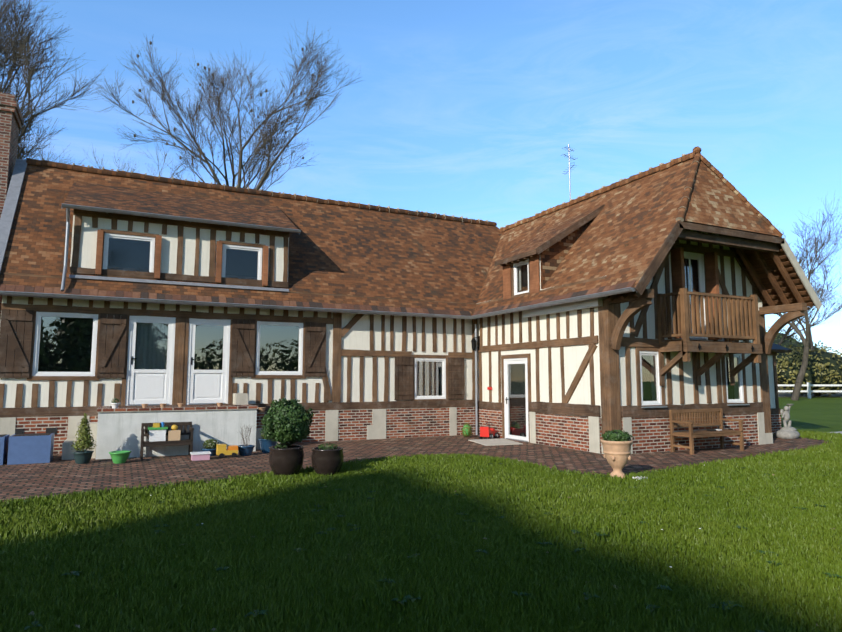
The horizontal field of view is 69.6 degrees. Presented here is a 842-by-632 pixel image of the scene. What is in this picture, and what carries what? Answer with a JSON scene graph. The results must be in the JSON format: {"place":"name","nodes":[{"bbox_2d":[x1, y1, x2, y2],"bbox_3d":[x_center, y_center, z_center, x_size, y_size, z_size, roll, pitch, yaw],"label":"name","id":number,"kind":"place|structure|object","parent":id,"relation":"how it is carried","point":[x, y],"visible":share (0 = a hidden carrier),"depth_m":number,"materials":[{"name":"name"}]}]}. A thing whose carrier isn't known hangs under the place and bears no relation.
{"place":"outdoors","nodes":[
{"label":"outdoors","id":0,"kind":"place"},
{"bbox_2d":[140,422,193,459],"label":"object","id":1,"kind":"object","parent":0,"point":[189,441],"visible":0.83,"depth_m":12.40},
{"bbox_2d":[148,422,180,441],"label":"toys on bench","id":2,"kind":"object","parent":1,"relation":"on","point":[157,432],"visible":0.98,"depth_m":12.29,"materials":[{"name":"white plastic"}]},
{"bbox_2d":[0,434,830,503],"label":"patio paving","id":3,"kind":"structure","parent":0,"point":[57,475],"depth_m":11.60,"materials":[{"name":"brown brick"}]},
{"bbox_2d":[0,433,53,464],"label":"blue storage boxes","id":4,"kind":"object","parent":3,"relation":"on","point":[33,448],"visible":1,"depth_m":11.46,"materials":[{"name":"plastic"}]},
{"bbox_2d":[71,413,96,463],"bbox_3d":[-6.428,2.326,11.547,0.407,0.948,0.402,-4,-7,32],"label":"potted conifer","id":5,"kind":"object","parent":3,"relation":"on","point":[83,441],"visible":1,"depth_m":11.47,"materials":[{"name":"green plant"}]},
{"bbox_2d":[109,450,130,463],"bbox_3d":[-5.753,2.698,11.561,0.386,0.210,0.386,3,-7,-26],"label":"green pot","id":6,"kind":"object","parent":3,"relation":"on","point":[117,457],"visible":1,"depth_m":11.45,"materials":[{"name":"green plastic"}]},
{"bbox_2d":[201,439,218,455],"bbox_3d":[-4.405,2.747,12.674,0.376,0.346,0.376,3,-7,-26],"label":"dark pot","id":7,"kind":"object","parent":3,"relation":"on","point":[209,444],"visible":0.79,"depth_m":12.58,"materials":[{"name":"blue ceramic"}]},
{"bbox_2d":[190,444,237,460],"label":"toys","id":8,"kind":"object","parent":3,"relation":"on","point":[222,450],"visible":1,"depth_m":12.25,"materials":[{"name":"yellow plastic"}]},
{"bbox_2d":[237,425,254,455],"bbox_3d":[-3.688,2.598,12.750,0.376,0.658,0.389,3,-7,-26],"label":"blue pot","id":9,"kind":"object","parent":3,"relation":"on","point":[245,450],"visible":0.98,"depth_m":12.63,"materials":[{"name":"ceramic"}]},
{"bbox_2d":[258,432,275,452],"bbox_3d":[-3.352,2.752,13.252,0.416,0.458,0.416,3,-7,-26],"label":"blue pot","id":10,"kind":"object","parent":3,"relation":"on","point":[265,444],"visible":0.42,"depth_m":13.10,"materials":[{"name":"ceramic"}]},
{"bbox_2d":[462,423,471,436],"bbox_3d":[1.270,3.138,16.622,0.321,0.408,0.269,3,-7,-26],"label":"watering can","id":11,"kind":"object","parent":3,"relation":"on","point":[467,429],"visible":1,"depth_m":16.55,"materials":[{"name":"green plastic"}]},
{"bbox_2d":[479,422,498,438],"bbox_3d":[1.829,3.088,16.329,0.380,0.431,0.618,-3,-7,29],"label":"toy ride on car","id":12,"kind":"object","parent":3,"relation":"on","point":[489,432],"visible":1,"depth_m":16.09,"materials":[{"name":"red plastic"}]},
{"bbox_2d":[669,408,743,454],"bbox_3d":[6.376,2.544,13.462,1.680,0.915,0.600,3,-7,-26],"label":"teak bench","id":13,"kind":"object","parent":3,"relation":"on","point":[721,432],"visible":1,"depth_m":13.54,"materials":[{"name":"brown wood"}]},
{"bbox_2d":[775,404,799,438],"bbox_3d":[9.943,2.889,16.441,0.698,0.980,0.551,3,-7,-26],"label":"cherub statue","id":14,"kind":"object","parent":3,"relation":"on","point":[786,431],"visible":0.92,"depth_m":16.34,"materials":[{"name":"stone"}]},
{"bbox_2d":[0,397,841,631],"bbox_3d":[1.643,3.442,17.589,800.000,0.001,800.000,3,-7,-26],"label":"lawn","id":15,"kind":"structure","parent":0,"point":[822,414],"depth_m":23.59,"materials":[{"name":"green plant"}]},
{"bbox_2d":[0,0,362,190],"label":"bare trees","id":16,"kind":"object","parent":15,"relation":"on","point":[15,45],"visible":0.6,"depth_m":30.88,"materials":[{"name":"brown plant"}]},
{"bbox_2d":[259,398,314,475],"bbox_3d":[-2.219,1.998,10.068,0.878,1.291,0.890,3,-7,-26],"label":"potted boxwood","id":17,"kind":"object","parent":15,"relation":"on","point":[290,421],"visible":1,"depth_m":9.84,"materials":[{"name":"plant"}]},
{"bbox_2d":[311,442,343,475],"bbox_3d":[-1.560,2.366,10.100,0.540,0.566,0.535,3,-7,-26],"label":"dark pot","id":18,"kind":"object","parent":15,"relation":"on","point":[326,460],"visible":0.96,"depth_m":9.90,"materials":[{"name":"ceramic"}]},
{"bbox_2d":[0,92,821,459],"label":"house","id":19,"kind":"structure","parent":15,"relation":"on","point":[638,306],"depth_m":14.62,"materials":[{"name":"brown"}]},
{"bbox_2d":[110,398,265,412],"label":"flower pots","id":20,"kind":"object","parent":19,"relation":"on","point":[114,404],"visible":1,"depth_m":12.73,"materials":[{"name":"orange ceramic"}]},
{"bbox_2d":[561,144,576,198],"bbox_3d":[4.528,-4.287,18.432,0.508,1.951,0.843,-2,-6,16],"label":"tv antenna","id":21,"kind":"object","parent":19,"relation":"attached to","point":[569,151],"visible":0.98,"depth_m":18.43,"materials":[{"name":"silver metal"}]},
{"bbox_2d":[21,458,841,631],"bbox_3d":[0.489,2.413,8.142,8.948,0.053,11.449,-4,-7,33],"label":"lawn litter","id":22,"kind":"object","parent":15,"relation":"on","point":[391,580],"visible":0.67,"depth_m":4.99,"materials":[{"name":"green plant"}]},
{"bbox_2d":[600,430,644,480],"bbox_3d":[3.242,2.237,9.828,0.516,0.774,0.678,3,-7,-26],"label":"terracotta urn","id":23,"kind":"object","parent":15,"relation":"on","point":[616,445],"visible":0.98,"depth_m":9.76,"materials":[{"name":"ceramic"}]},
{"bbox_2d":[766,327,841,396],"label":"hedge shrubs","id":24,"kind":"object","parent":15,"relation":"on","point":[824,366],"visible":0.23,"depth_m":54.14,"materials":[{"name":"green plant"}]},
{"bbox_2d":[767,191,841,400],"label":"bare trees","id":25,"kind":"object","parent":15,"relation":"on","point":[807,341],"visible":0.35,"depth_m":46.95,"materials":[{"name":"brown plant"}]},
{"bbox_2d":[778,382,841,397],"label":"white fence","id":26,"kind":"object","parent":15,"relation":"on","point":[808,390],"visible":0.1,"depth_m":51.28,"materials":[{"name":"white wood"}]},
{"bbox_2d":[0,0,841,355],"label":"sky","id":27,"kind":"structure","parent":0,"point":[470,109],"materials":[{"name":"blue"}]},
{"bbox_2d":[468,438,522,445],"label":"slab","id":28,"kind":"structure","parent":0,"point":[493,442],"depth_m":15.01,"materials":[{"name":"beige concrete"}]},
{"bbox_2d":[778,388,841,396],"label":"field","id":29,"kind":"structure","parent":0,"point":[789,394],"depth_m":59.93,"materials":[{"name":"green plant"}]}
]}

